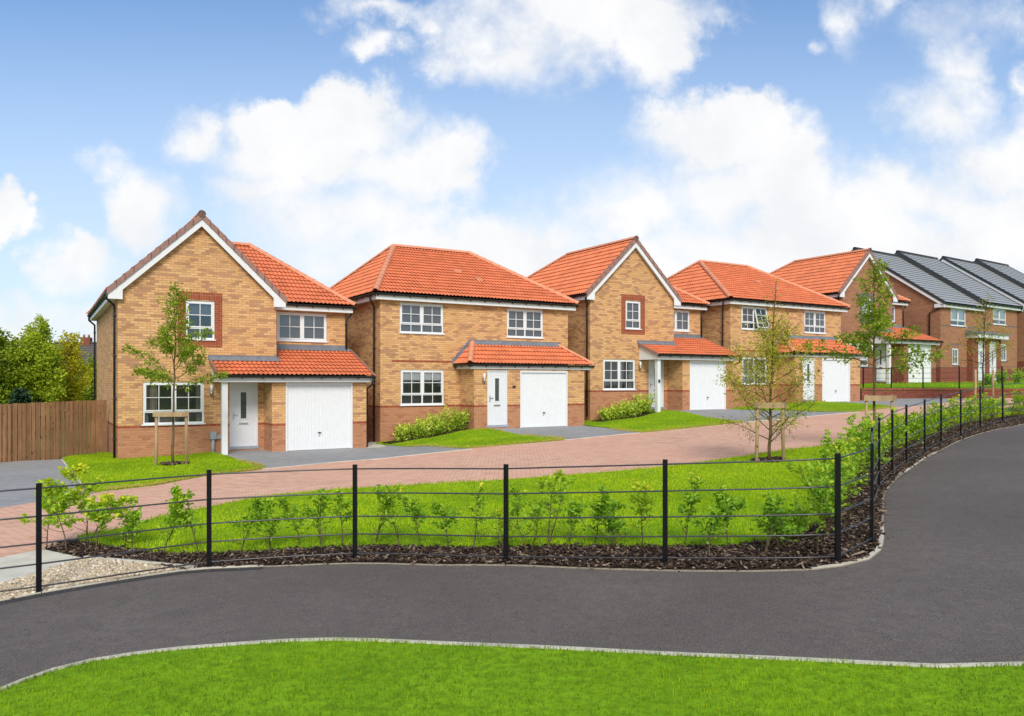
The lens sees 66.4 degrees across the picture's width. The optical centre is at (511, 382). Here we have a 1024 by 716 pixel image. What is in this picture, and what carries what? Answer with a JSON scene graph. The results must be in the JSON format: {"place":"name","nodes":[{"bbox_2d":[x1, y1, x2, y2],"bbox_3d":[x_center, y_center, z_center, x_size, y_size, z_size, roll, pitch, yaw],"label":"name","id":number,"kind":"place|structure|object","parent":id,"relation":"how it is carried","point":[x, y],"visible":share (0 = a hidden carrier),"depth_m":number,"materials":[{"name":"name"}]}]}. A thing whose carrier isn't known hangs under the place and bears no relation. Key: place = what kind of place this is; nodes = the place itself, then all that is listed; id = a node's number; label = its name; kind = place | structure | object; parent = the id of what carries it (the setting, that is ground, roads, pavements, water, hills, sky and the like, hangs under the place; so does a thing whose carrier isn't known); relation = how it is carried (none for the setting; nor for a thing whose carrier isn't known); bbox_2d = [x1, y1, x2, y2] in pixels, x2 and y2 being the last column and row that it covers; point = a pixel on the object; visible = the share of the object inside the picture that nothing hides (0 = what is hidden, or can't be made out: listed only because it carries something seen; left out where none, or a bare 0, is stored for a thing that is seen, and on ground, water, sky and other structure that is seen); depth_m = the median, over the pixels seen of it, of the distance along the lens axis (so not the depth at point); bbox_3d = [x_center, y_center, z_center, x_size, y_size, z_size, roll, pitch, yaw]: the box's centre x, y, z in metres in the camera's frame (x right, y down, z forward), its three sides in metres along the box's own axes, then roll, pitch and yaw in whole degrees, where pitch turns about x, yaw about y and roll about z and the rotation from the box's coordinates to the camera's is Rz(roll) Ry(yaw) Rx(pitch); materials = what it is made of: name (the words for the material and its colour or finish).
{"place":"outdoors","nodes":[
{"label":"outdoors","id":0,"kind":"place"},
{"bbox_2d":[0,549,80,582],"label":"concrete path","id":1,"kind":"structure","parent":0,"point":[24,558],"depth_m":9.95,"materials":[{"name":"grey concrete"}]},
{"bbox_2d":[0,459,90,507],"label":"driveway","id":2,"kind":"structure","parent":0,"point":[20,474],"depth_m":19.25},
{"bbox_2d":[0,556,179,598],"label":"gravel","id":3,"kind":"structure","parent":0,"point":[79,569],"depth_m":9.21,"materials":[{"name":"beige gravel"}]},
{"bbox_2d":[62,452,260,491],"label":"house lawn","id":4,"kind":"structure","parent":0,"point":[152,466],"depth_m":20.52,"materials":[{"name":"green plant"}]},
{"bbox_2d":[153,411,188,464],"bbox_3d":[-9.345,1.693,21.484,0.920,1.801,0.186,0,0,-14],"label":"tree stake","id":5,"kind":"object","parent":4,"relation":"on","point":[185,414],"visible":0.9,"depth_m":21.39,"materials":[{"name":"brown wood"}]},
{"bbox_2d":[122,281,228,461],"bbox_3d":[-9.402,-0.198,21.934,2.655,5.186,3.180,0,0,-33],"label":"young maple","id":6,"kind":"object","parent":4,"relation":"on","point":[186,350],"visible":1,"depth_m":21.62,"materials":[{"name":"green plant"}]},
{"bbox_2d":[215,442,467,468],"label":"driveway","id":7,"kind":"structure","parent":0,"point":[269,459],"depth_m":23.55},
{"bbox_2d":[376,428,562,447],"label":"house lawn","id":8,"kind":"structure","parent":0,"point":[485,433],"depth_m":26.47,"materials":[{"name":"green plant"}]},
{"bbox_2d":[0,398,1022,556],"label":"brick road","id":9,"kind":"structure","parent":0,"point":[694,444],"depth_m":19.12,"materials":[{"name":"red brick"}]},
{"bbox_2d":[0,424,1023,686],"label":"asphalt path","id":10,"kind":"structure","parent":0,"point":[938,578],"depth_m":7.63,"materials":[{"name":"grey asphalt"}]},
{"bbox_2d":[0,567,262,604],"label":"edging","id":11,"kind":"object","parent":10,"relation":"on","point":[113,583],"visible":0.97,"depth_m":8.93,"materials":[{"name":"concrete"}]},
{"bbox_2d":[0,564,262,600],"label":"kerb edging","id":12,"kind":"object","parent":10,"relation":"on","point":[133,577],"visible":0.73,"depth_m":9.10,"materials":[{"name":"concrete"}]},
{"bbox_2d":[0,637,1023,690],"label":"kerb edging","id":13,"kind":"object","parent":10,"relation":"on","point":[947,665],"visible":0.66,"depth_m":6.27,"materials":[{"name":"concrete"}]},
{"bbox_2d":[2,423,1023,600],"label":"edging","id":14,"kind":"object","parent":10,"relation":"on","point":[882,519],"visible":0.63,"depth_m":9.22,"materials":[{"name":"grey concrete"}]},
{"bbox_2d":[809,526,883,568],"bbox_3d":[4.112,1.937,9.109,0.402,0.164,2.425,0,0,42],"label":"kerb edging","id":15,"kind":"object","parent":10,"relation":"on","point":[880,540],"visible":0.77,"depth_m":8.58,"materials":[{"name":"concrete"}]},
{"bbox_2d":[0,641,1023,715],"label":"front lawn","id":16,"kind":"structure","parent":0,"point":[921,706],"depth_m":5.61,"materials":[{"name":"green plant"}]},
{"bbox_2d":[0,0,1023,342],"label":"sky","id":17,"kind":"structure","parent":0,"point":[320,136],"materials":[{"name":"blue"}]},
{"bbox_2d":[31,407,1023,459],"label":"ground","id":18,"kind":"structure","parent":0,"point":[1009,408],"depth_m":31.64,"materials":[{"name":"green plant"}]},
{"bbox_2d":[0,327,39,403],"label":"park tree","id":19,"kind":"object","parent":18,"relation":"on","point":[6,369],"visible":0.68,"depth_m":39.77,"materials":[{"name":"green plant"}]},
{"bbox_2d":[7,387,45,439],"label":"conifer","id":20,"kind":"object","parent":18,"relation":"on","point":[19,395],"visible":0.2,"depth_m":33.87,"materials":[{"name":"green plant"}]},
{"bbox_2d":[8,313,69,426],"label":"park tree","id":21,"kind":"object","parent":18,"relation":"on","point":[48,372],"visible":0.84,"depth_m":40.62,"materials":[{"name":"green plant"}]},
{"bbox_2d":[0,400,106,462],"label":"timber fence","id":22,"kind":"object","parent":18,"relation":"on","point":[16,429],"visible":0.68,"depth_m":24.51,"materials":[{"name":"brown wood"}]},
{"bbox_2d":[42,334,96,408],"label":"rendered house","id":23,"kind":"structure","parent":18,"relation":"on","point":[88,345],"depth_m":63.73,"materials":[{"name":"grey brick"}]},
{"bbox_2d":[55,330,93,411],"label":"park tree","id":24,"kind":"object","parent":18,"relation":"on","point":[71,357],"visible":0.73,"depth_m":43.77,"materials":[{"name":"green plant"}]},
{"bbox_2d":[75,353,96,418],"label":"park tree","id":25,"kind":"object","parent":18,"relation":"on","point":[90,389],"visible":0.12,"depth_m":51.49,"materials":[{"name":"green plant"}]},
{"bbox_2d":[86,210,375,458],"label":"gabled house","id":26,"kind":"structure","parent":18,"relation":"on","point":[288,360],"depth_m":25.08,"materials":[{"name":"brick"}]},
{"bbox_2d":[141,382,205,425],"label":"window","id":27,"kind":"structure","parent":26,"relation":"in","point":[157,398],"depth_m":24.61,"materials":[{"name":"white plastic"}]},
{"bbox_2d":[186,300,215,340],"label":"window","id":28,"kind":"structure","parent":26,"relation":"in","point":[202,312],"depth_m":24.75,"materials":[{"name":"white plastic"}]},
{"bbox_2d":[228,383,258,449],"bbox_3d":[-8.664,1.070,25.264,0.970,2.140,0.120,0,0,-31],"label":"door","id":29,"kind":"structure","parent":26,"relation":"in","point":[243,397],"depth_m":25.27,"materials":[{"name":"white paint"}]},
{"bbox_2d":[276,312,327,342],"bbox_3d":[-7.349,-1.927,27.381,1.834,1.015,0.182,0,0,-31],"label":"window","id":30,"kind":"structure","parent":26,"relation":"in","point":[291,327],"depth_m":27.39,"materials":[{"name":"white plastic"}]},
{"bbox_2d":[286,383,352,450],"bbox_3d":[-6.297,1.128,25.594,2.219,2.244,0.105,0,0,-31],"label":"garage door","id":31,"kind":"structure","parent":26,"relation":"in","point":[319,416],"depth_m":25.58,"materials":[{"name":"white plastic"}]},
{"bbox_2d":[330,244,594,441],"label":"hipped house","id":32,"kind":"structure","parent":18,"relation":"on","point":[481,339],"depth_m":29.78,"materials":[{"name":"brick"}]},
{"bbox_2d":[399,302,444,334],"bbox_3d":[-3.340,-2.353,28.887,1.839,1.135,0.182,0,0,-31],"label":"window","id":33,"kind":"structure","parent":32,"relation":"in","point":[415,318],"depth_m":28.88,"materials":[{"name":"white plastic"}]},
{"bbox_2d":[400,370,444,405],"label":"window","id":34,"kind":"structure","parent":32,"relation":"in","point":[418,387],"depth_m":29.28,"materials":[{"name":"white plastic"}]},
{"bbox_2d":[486,370,508,427],"bbox_3d":[-0.559,0.600,29.238,0.953,2.140,0.120,0,0,-31],"label":"door","id":35,"kind":"structure","parent":32,"relation":"in","point":[496,379],"depth_m":29.25,"materials":[{"name":"white paint"}]},
{"bbox_2d":[506,308,544,338],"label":"window","id":36,"kind":"structure","parent":32,"relation":"in","point":[521,323],"depth_m":31.23,"materials":[{"name":"white plastic"}]},
{"bbox_2d":[520,371,566,427],"bbox_3d":[1.225,0.662,30.330,2.189,2.237,0.105,0,0,-31],"label":"garage door","id":37,"kind":"structure","parent":32,"relation":"in","point":[543,394],"depth_m":30.33,"materials":[{"name":"white plastic"}]},
{"bbox_2d":[42,414,1023,571],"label":"bark chips","id":38,"kind":"object","parent":18,"relation":"on","point":[733,549],"visible":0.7,"depth_m":9.81,"materials":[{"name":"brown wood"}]},
{"bbox_2d":[17,480,71,548],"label":"hedge sapling","id":39,"kind":"object","parent":38,"relation":"on","point":[51,493],"visible":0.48,"depth_m":10.88,"materials":[{"name":"green plant"}]},
{"bbox_2d":[34,477,106,549],"bbox_3d":[-6.119,1.799,10.628,0.789,1.049,0.822,0,0,28],"label":"hedge sapling","id":40,"kind":"object","parent":38,"relation":"on","point":[61,505],"visible":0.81,"depth_m":10.62,"materials":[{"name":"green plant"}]},
{"bbox_2d":[58,463,135,544],"bbox_3d":[-5.821,1.714,10.924,0.724,1.217,1.080,0,0,0],"label":"hedge sapling","id":41,"kind":"object","parent":38,"relation":"on","point":[65,472],"visible":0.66,"depth_m":10.77,"materials":[{"name":"green plant"}]},
{"bbox_2d":[76,493,138,549],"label":"hedge sapling","id":42,"kind":"object","parent":38,"relation":"on","point":[96,516],"visible":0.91,"depth_m":10.62,"materials":[{"name":"green plant"}]},
{"bbox_2d":[144,493,186,554],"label":"hedge sapling","id":43,"kind":"object","parent":38,"relation":"on","point":[176,510],"visible":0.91,"depth_m":10.09,"materials":[{"name":"green plant"}]},
{"bbox_2d":[164,483,206,550],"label":"hedge sapling","id":44,"kind":"object","parent":38,"relation":"on","point":[176,492],"visible":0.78,"depth_m":10.24,"materials":[{"name":"green plant"}]},
{"bbox_2d":[226,493,273,551],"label":"hedge sapling","id":45,"kind":"object","parent":38,"relation":"on","point":[259,504],"visible":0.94,"depth_m":10.35,"materials":[{"name":"green plant"}]},
{"bbox_2d":[329,487,357,543],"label":"hedge sapling","id":46,"kind":"object","parent":38,"relation":"on","point":[338,498],"visible":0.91,"depth_m":10.58,"materials":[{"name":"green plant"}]},
{"bbox_2d":[370,484,400,545],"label":"hedge sapling","id":47,"kind":"object","parent":38,"relation":"on","point":[387,499],"visible":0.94,"depth_m":10.23,"materials":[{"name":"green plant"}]},
{"bbox_2d":[392,489,428,546],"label":"hedge sapling","id":48,"kind":"object","parent":38,"relation":"on","point":[414,507],"visible":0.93,"depth_m":10.42,"materials":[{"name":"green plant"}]},
{"bbox_2d":[430,499,466,548],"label":"hedge sapling","id":49,"kind":"object","parent":38,"relation":"on","point":[439,510],"visible":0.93,"depth_m":10.34,"materials":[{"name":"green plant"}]},
{"bbox_2d":[466,479,490,547],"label":"hedge sapling","id":50,"kind":"object","parent":38,"relation":"on","point":[478,501],"visible":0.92,"depth_m":10.28,"materials":[{"name":"green plant"}]},
{"bbox_2d":[0,383,1023,592],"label":"estate railing","id":51,"kind":"object","parent":38,"relation":"on","point":[665,516],"visible":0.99,"depth_m":9.23,"materials":[{"name":"black metal"}]},
{"bbox_2d":[499,485,555,552],"bbox_3d":[0.130,1.750,9.904,0.870,0.887,0.443,0,0,39],"label":"hedge sapling","id":52,"kind":"object","parent":38,"relation":"on","point":[516,509],"visible":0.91,"depth_m":9.88,"materials":[{"name":"green plant"}]},
{"bbox_2d":[529,469,575,543],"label":"hedge sapling","id":53,"kind":"object","parent":38,"relation":"on","point":[558,474],"visible":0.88,"depth_m":10.13,"materials":[{"name":"green plant"}]},
{"bbox_2d":[561,500,587,543],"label":"hedge sapling","id":54,"kind":"object","parent":38,"relation":"on","point":[575,509],"visible":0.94,"depth_m":10.15,"materials":[{"name":"green plant"}]},
{"bbox_2d":[581,483,611,544],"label":"hedge sapling","id":55,"kind":"object","parent":38,"relation":"on","point":[599,507],"visible":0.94,"depth_m":9.57,"materials":[{"name":"green plant"}]},
{"bbox_2d":[582,498,640,546],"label":"hedge sapling","id":56,"kind":"object","parent":38,"relation":"on","point":[611,521],"visible":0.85,"depth_m":9.84,"materials":[{"name":"green plant"}]},
{"bbox_2d":[618,479,657,544],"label":"hedge sapling","id":57,"kind":"object","parent":38,"relation":"on","point":[641,505],"visible":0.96,"depth_m":9.62,"materials":[{"name":"green plant"}]},
{"bbox_2d":[670,472,706,545],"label":"hedge sapling","id":58,"kind":"object","parent":38,"relation":"on","point":[696,484],"visible":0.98,"depth_m":9.59,"materials":[{"name":"green plant"}]},
{"bbox_2d":[692,505,727,554],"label":"hedge sapling","id":59,"kind":"object","parent":38,"relation":"on","point":[712,521],"visible":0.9,"depth_m":9.19,"materials":[{"name":"green plant"}]},
{"bbox_2d":[712,478,746,544],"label":"hedge sapling","id":60,"kind":"object","parent":38,"relation":"on","point":[722,496],"visible":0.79,"depth_m":9.44,"materials":[{"name":"green plant"}]},
{"bbox_2d":[750,492,797,554],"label":"hedge sapling","id":61,"kind":"object","parent":38,"relation":"on","point":[773,520],"visible":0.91,"depth_m":8.96,"materials":[{"name":"green plant"}]},
{"bbox_2d":[760,512,805,548],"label":"hedge sapling","id":62,"kind":"object","parent":38,"relation":"on","point":[800,529],"visible":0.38,"depth_m":9.15,"materials":[{"name":"green plant"}]},
{"bbox_2d":[775,490,817,539],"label":"hedge sapling","id":63,"kind":"object","parent":38,"relation":"on","point":[801,520],"visible":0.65,"depth_m":9.53,"materials":[{"name":"green plant"}]},
{"bbox_2d":[806,475,833,551],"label":"hedge sapling","id":64,"kind":"object","parent":38,"relation":"on","point":[819,496],"visible":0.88,"depth_m":9.00,"materials":[{"name":"green plant"}]},
{"bbox_2d":[785,461,856,533],"bbox_3d":[3.850,1.464,9.729,0.590,0.990,0.729,0,0,-36],"label":"hedge sapling","id":65,"kind":"object","parent":38,"relation":"on","point":[799,470],"visible":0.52,"depth_m":9.80,"materials":[{"name":"green plant"}]},
{"bbox_2d":[814,451,849,532],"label":"hedge sapling","id":66,"kind":"object","parent":38,"relation":"on","point":[830,468],"visible":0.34,"depth_m":9.74,"materials":[{"name":"green plant"}]},
{"bbox_2d":[527,235,742,420],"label":"gabled house","id":67,"kind":"structure","parent":18,"relation":"on","point":[635,322],"depth_m":34.23,"materials":[{"name":"brick"}]},
{"bbox_2d":[603,359,636,390],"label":"window","id":68,"kind":"structure","parent":67,"relation":"in","point":[618,374],"depth_m":34.02,"materials":[{"name":"white plastic"}]},
{"bbox_2d":[625,301,641,329],"bbox_3d":[5.234,-2.921,33.999,0.930,1.247,0.182,0,0,-31],"label":"window","id":69,"kind":"structure","parent":67,"relation":"in","point":[632,307],"depth_m":34.06,"materials":[{"name":"white plastic"}]},
{"bbox_2d":[649,360,664,408],"bbox_3d":[6.368,0.095,34.679,0.970,2.140,0.120,0,0,-31],"label":"door","id":70,"kind":"structure","parent":67,"relation":"in","point":[651,363],"depth_m":34.62,"materials":[{"name":"white paint"}]},
{"bbox_2d":[674,310,690,331],"bbox_3d":[7.683,-2.902,36.796,1.834,1.015,0.182,0,0,-31],"label":"window","id":71,"kind":"structure","parent":67,"relation":"in","point":[681,318],"depth_m":37.02,"materials":[{"name":"white plastic"}]},
{"bbox_2d":[690,361,725,409],"bbox_3d":[8.735,0.153,35.009,2.219,2.244,0.105,0,0,-31],"label":"garage door","id":72,"kind":"structure","parent":67,"relation":"in","point":[705,394],"depth_m":34.99,"materials":[{"name":"white plastic"}]},
{"bbox_2d":[667,260,866,406],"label":"hipped house","id":73,"kind":"structure","parent":18,"relation":"on","point":[733,294],"depth_m":39.23,"materials":[{"name":"tile"}]},
{"bbox_2d":[741,306,768,330],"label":"window","id":74,"kind":"structure","parent":73,"relation":"in","point":[749,315],"depth_m":38.93,"materials":[{"name":"white plastic"}]},
{"bbox_2d":[802,358,815,401],"bbox_3d":[14.496,-0.150,38.303,0.953,2.140,0.120,0,0,-31],"label":"door","id":75,"kind":"structure","parent":73,"relation":"in","point":[811,388],"depth_m":38.34,"materials":[{"name":"white paint"}]},
{"bbox_2d":[804,311,825,333],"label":"window","id":76,"kind":"structure","parent":73,"relation":"in","point":[814,321],"depth_m":40.29,"materials":[{"name":"white plastic"}]},
{"bbox_2d":[822,358,849,401],"bbox_3d":[16.280,-0.088,39.398,2.189,2.237,0.105,0,0,-31],"label":"garage door","id":77,"kind":"structure","parent":73,"relation":"in","point":[835,376],"depth_m":39.40,"materials":[{"name":"white plastic"}]},
{"bbox_2d":[860,388,1023,399],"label":"retaining wall","id":78,"kind":"structure","parent":18,"relation":"on","point":[911,393],"depth_m":40.47,"materials":[{"name":"red brick"}]},
{"bbox_2d":[863,366,1023,388],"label":"terrace railing","id":79,"kind":"object","parent":78,"relation":"on","point":[959,367],"visible":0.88,"depth_m":40.71,"materials":[{"name":"black metal"}]},
{"bbox_2d":[948,292,1017,399],"bbox_3d":[22.118,-1.626,36.670,2.920,5.147,2.200,0,0,22],"label":"young birch","id":80,"kind":"object","parent":18,"relation":"on","point":[983,337],"visible":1,"depth_m":36.57,"materials":[{"name":"green plant"}]},
{"bbox_2d":[78,411,1019,553],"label":"lawn","id":81,"kind":"structure","parent":0,"point":[458,528],"depth_m":12.06,"materials":[{"name":"green plant"}]},
{"bbox_2d":[118,507,148,544],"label":"hedge sapling","id":82,"kind":"object","parent":81,"relation":"on","point":[135,514],"visible":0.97,"depth_m":10.69,"materials":[{"name":"green plant"}]},
{"bbox_2d":[249,499,289,548],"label":"hedge sapling","id":83,"kind":"object","parent":81,"relation":"on","point":[270,526],"visible":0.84,"depth_m":10.45,"materials":[{"name":"green plant"}]},
{"bbox_2d":[277,496,312,545],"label":"hedge sapling","id":84,"kind":"object","parent":81,"relation":"on","point":[283,502],"visible":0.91,"depth_m":10.55,"materials":[{"name":"green plant"}]},
{"bbox_2d":[298,488,334,545],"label":"hedge sapling","id":85,"kind":"object","parent":81,"relation":"on","point":[322,504],"visible":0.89,"depth_m":10.54,"materials":[{"name":"green plant"}]},
{"bbox_2d":[64,413,1023,553],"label":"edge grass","id":86,"kind":"structure","parent":81,"relation":"on","point":[214,550],"depth_m":10.59,"materials":[{"name":"green plant"}]},
{"bbox_2d":[708,277,827,458],"bbox_3d":[5.426,-0.227,16.847,2.598,4.127,2.422,0,0,-34],"label":"young birch","id":87,"kind":"object","parent":81,"relation":"on","point":[773,336],"visible":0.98,"depth_m":16.91,"materials":[{"name":"green plant"}]},
{"bbox_2d":[754,402,787,462],"bbox_3d":[5.550,1.225,16.862,0.720,1.631,0.181,0,0,-2],"label":"tree stake","id":88,"kind":"object","parent":81,"relation":"on","point":[777,405],"visible":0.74,"depth_m":16.80,"materials":[{"name":"beige wood"}]},
{"bbox_2d":[801,256,949,427],"bbox_3d":[8.799,-0.659,18.599,3.330,4.655,2.313,0,0,41],"label":"young maple","id":89,"kind":"object","parent":81,"relation":"on","point":[877,323],"visible":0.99,"depth_m":18.42,"materials":[{"name":"green plant"}]},
{"bbox_2d":[863,395,896,442],"bbox_3d":[8.600,1.077,18.363,0.760,1.581,0.176,0,0,0],"label":"tree stake","id":90,"kind":"object","parent":81,"relation":"on","point":[867,398],"visible":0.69,"depth_m":18.27,"materials":[{"name":"beige wood"}]},
{"bbox_2d":[497,425,636,439],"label":"driveway","id":91,"kind":"structure","parent":0,"point":[574,432],"depth_m":27.75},
{"bbox_2d":[584,410,741,432],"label":"house lawn","id":92,"kind":"structure","parent":0,"point":[664,416],"depth_m":30.34,"materials":[{"name":"green plant"}]},
{"bbox_2d":[673,409,846,421],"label":"driveway","id":93,"kind":"structure","parent":0,"point":[737,415],"depth_m":31.91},
{"bbox_2d":[735,402,889,411],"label":"house lawn","id":94,"kind":"structure","parent":0,"point":[840,403],"depth_m":34.81,"materials":[{"name":"green plant"}]},
{"bbox_2d":[847,398,965,406],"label":"driveway","id":95,"kind":"structure","parent":0,"point":[901,402],"depth_m":37.74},
{"bbox_2d":[860,380,1023,391],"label":"terrace lawn","id":96,"kind":"structure","parent":0,"point":[1011,385],"depth_m":41.42,"materials":[{"name":"green plant"}]},
{"bbox_2d":[770,248,943,383],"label":"gabled house","id":97,"kind":"structure","parent":96,"relation":"on","point":[833,275],"depth_m":44.56,"materials":[{"name":"orange brick"}]},
{"bbox_2d":[876,344,885,381],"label":"door","id":98,"kind":"structure","parent":97,"relation":"in","point":[880,373],"depth_m":44.75,"materials":[{"name":"white paint"}]},
{"bbox_2d":[908,344,930,382],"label":"garage door","id":99,"kind":"structure","parent":97,"relation":"in","point":[927,369],"depth_m":45.12,"materials":[{"name":"white plastic"}]},
{"bbox_2d":[851,247,1023,382],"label":"semi detached house","id":100,"kind":"structure","parent":96,"relation":"on","point":[944,298],"depth_m":49.99,"materials":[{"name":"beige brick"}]},
{"bbox_2d":[939,256,1023,379],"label":"semi detached house","id":101,"kind":"structure","parent":96,"relation":"on","point":[1006,280],"depth_m":58.35,"materials":[{"name":"grey tile"}]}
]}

